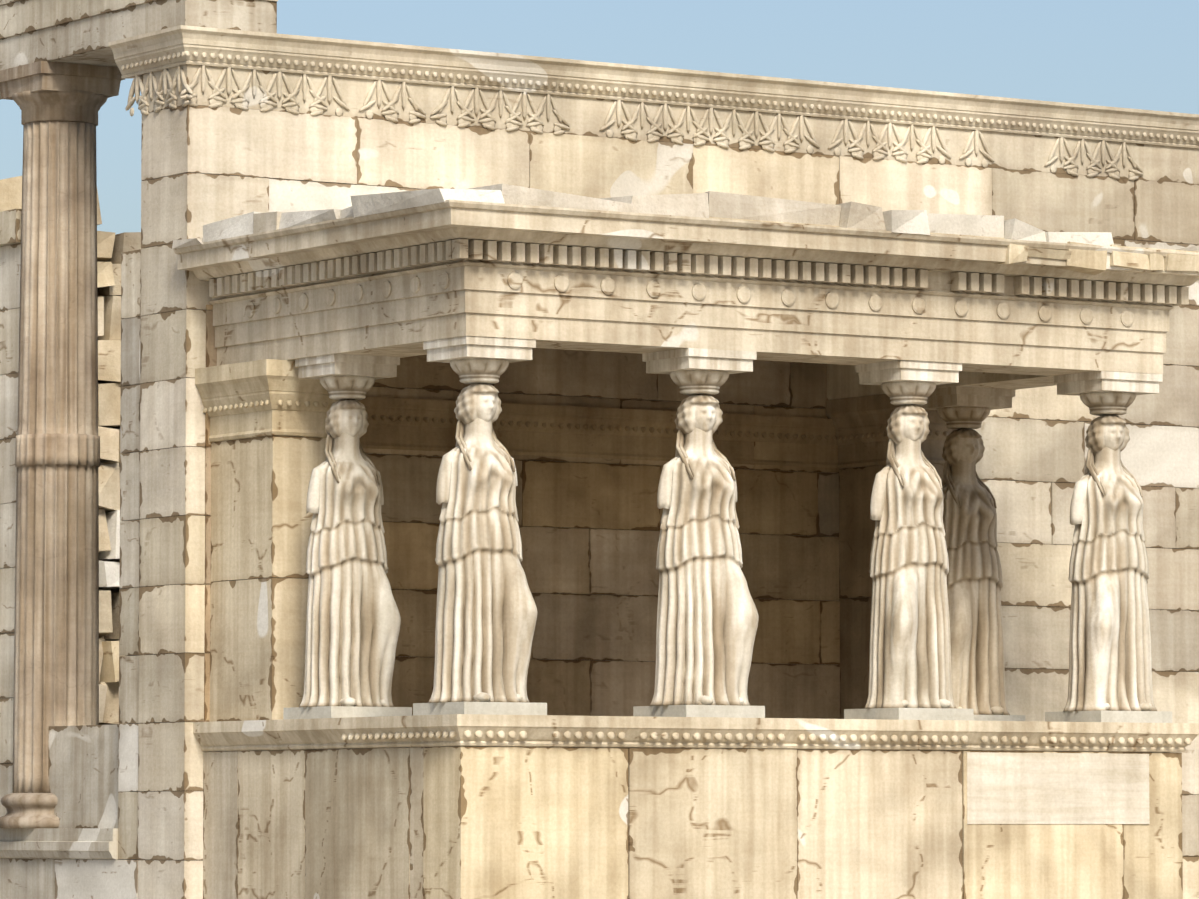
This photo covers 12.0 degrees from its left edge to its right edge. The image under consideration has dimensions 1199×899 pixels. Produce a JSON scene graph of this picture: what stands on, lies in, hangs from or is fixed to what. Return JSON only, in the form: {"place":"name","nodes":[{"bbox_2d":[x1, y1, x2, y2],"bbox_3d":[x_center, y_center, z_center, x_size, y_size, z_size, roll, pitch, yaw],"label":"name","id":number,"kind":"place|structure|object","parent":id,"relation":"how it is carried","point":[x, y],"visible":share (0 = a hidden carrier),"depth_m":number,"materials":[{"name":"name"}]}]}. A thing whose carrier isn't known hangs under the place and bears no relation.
{"place":"outdoors","nodes":[
{"label":"outdoors","id":0,"kind":"place"},
{"bbox_2d":[0,176,142,724],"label":"broken wall edge","id":1,"kind":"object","parent":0,"point":[111,247],"depth_m":50.05,"materials":[{"name":"beige stone"}]},
{"bbox_2d":[204,305,839,721],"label":"porch wall","id":2,"kind":"structure","parent":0,"point":[596,629],"depth_m":40.41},
{"bbox_2d":[357,396,836,467],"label":"frieze band","id":3,"kind":"object","parent":2,"relation":"attached to","point":[519,429],"visible":0.65,"depth_m":40.31,"materials":[{"name":"brown stone"}]},
{"bbox_2d":[0,0,1198,234],"label":"sky","id":4,"kind":"structure","parent":0,"point":[1133,54],"materials":[{"name":"blue"}]},
{"bbox_2d":[137,64,1198,898],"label":"wall","id":5,"kind":"structure","parent":0,"point":[203,164],"depth_m":40.66,"materials":[{"name":"beige stone"}]},
{"bbox_2d":[109,25,1198,180],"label":"cornice","id":6,"kind":"structure","parent":5,"relation":"on","point":[138,56],"depth_m":40.66,"materials":[{"name":"stone"}]},
{"bbox_3d":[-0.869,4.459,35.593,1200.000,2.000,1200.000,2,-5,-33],"label":"ground","id":7,"kind":"structure","parent":0,"visible":0},
{"bbox_2d":[0,0,277,898],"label":"wall","id":8,"kind":"structure","parent":7,"relation":"on","point":[87,848],"depth_m":39.76,"materials":[{"name":"stone"}]},
{"bbox_2d":[0,61,124,827],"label":"column","id":9,"kind":"structure","parent":8,"relation":"on","point":[56,624],"depth_m":40.50,"materials":[{"name":"stone"}]},
{"bbox_2d":[203,747,1182,898],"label":"porch podium","id":10,"kind":"object","parent":7,"relation":"on","point":[517,823],"visible":0.83,"depth_m":37.04,"materials":[{"name":"stone"}]},
{"bbox_2d":[193,714,1198,752],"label":"parapet molding","id":11,"kind":"structure","parent":10,"relation":"on","point":[462,730],"depth_m":37.15,"materials":[{"name":"beige stone"}]},
{"bbox_2d":[195,359,338,721],"bbox_3d":[-2.184,0.633,38.361,0.720,2.395,0.981,2,-5,-33],"label":"pilaster","id":12,"kind":"object","parent":11,"relation":"on","point":[268,436],"visible":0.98,"depth_m":38.09,"materials":[{"name":"stone"}]},
{"bbox_2d":[283,702,1171,722],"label":"statue plinths","id":13,"kind":"object","parent":11,"relation":"on","point":[524,708],"visible":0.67,"depth_m":37.40,"materials":[{"name":"stone"}]},
{"bbox_2d":[295,354,400,706],"bbox_3d":[-1.667,0.550,37.703,0.651,2.321,0.541,2,-5,-33],"label":"caryatid","id":14,"kind":"object","parent":13,"relation":"on","point":[353,622],"visible":0.98,"depth_m":37.55,"materials":[{"name":"stone"}]},
{"bbox_2d":[423,336,536,702],"bbox_3d":[-0.761,0.459,36.326,0.671,2.321,0.558,2,-5,-33],"label":"caryatid","id":15,"kind":"object","parent":13,"relation":"on","point":[486,613],"visible":1,"depth_m":36.17,"materials":[{"name":"stone"}]},
{"bbox_2d":[642,348,758,705],"bbox_3d":[0.665,0.521,37.261,0.695,2.321,0.575,2,-5,-33],"label":"caryatid","id":16,"kind":"object","parent":13,"relation":"on","point":[707,619],"visible":1,"depth_m":37.10,"materials":[{"name":"stone"}]},
{"bbox_2d":[173,200,1198,399],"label":"porch entablature","id":17,"kind":"structure","parent":16,"relation":"on","point":[841,302],"depth_m":37.37,"materials":[{"name":"beige stone"}]},
{"bbox_2d":[172,184,1198,251],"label":"roof slabs","id":18,"kind":"structure","parent":17,"relation":"on","point":[708,204],"depth_m":37.21,"materials":[{"name":"beige stone"}]},
{"bbox_2d":[995,242,1198,274],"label":"broken cornice blocks","id":19,"kind":"structure","parent":17,"relation":"on","point":[1092,262],"depth_m":38.49,"materials":[{"name":"beige stone"}]},
{"bbox_2d":[855,360,961,708],"bbox_3d":[2.091,0.582,38.196,0.663,2.321,0.547,2,-5,-33],"label":"caryatid","id":20,"kind":"object","parent":13,"relation":"on","point":[910,656],"visible":1,"depth_m":38.04,"materials":[{"name":"stone"}]},
{"bbox_2d":[920,386,1014,714],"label":"caryatid","id":21,"kind":"object","parent":13,"relation":"on","point":[974,582],"visible":0.75,"depth_m":40.35,"materials":[{"name":"stone"}]},
{"bbox_2d":[1053,371,1162,711],"bbox_3d":[3.516,0.644,39.130,0.687,2.321,0.569,2,-5,-33],"label":"caryatid","id":22,"kind":"object","parent":13,"relation":"on","point":[1110,668],"visible":1,"depth_m":38.96,"materials":[{"name":"stone"}]},
{"bbox_2d":[825,394,954,718],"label":"pilaster","id":23,"kind":"object","parent":11,"relation":"on","point":[860,424],"visible":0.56,"depth_m":41.28,"materials":[{"name":"stone"}]},
{"bbox_2d":[967,752,1149,823],"bbox_3d":[3.071,2.289,38.385,1.550,0.478,0.107,2,-5,-33],"label":"stone patch","id":24,"kind":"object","parent":10,"relation":"in","point":[1056,788],"depth_m":38.33,"materials":[{"name":"beige stone"}]}
]}

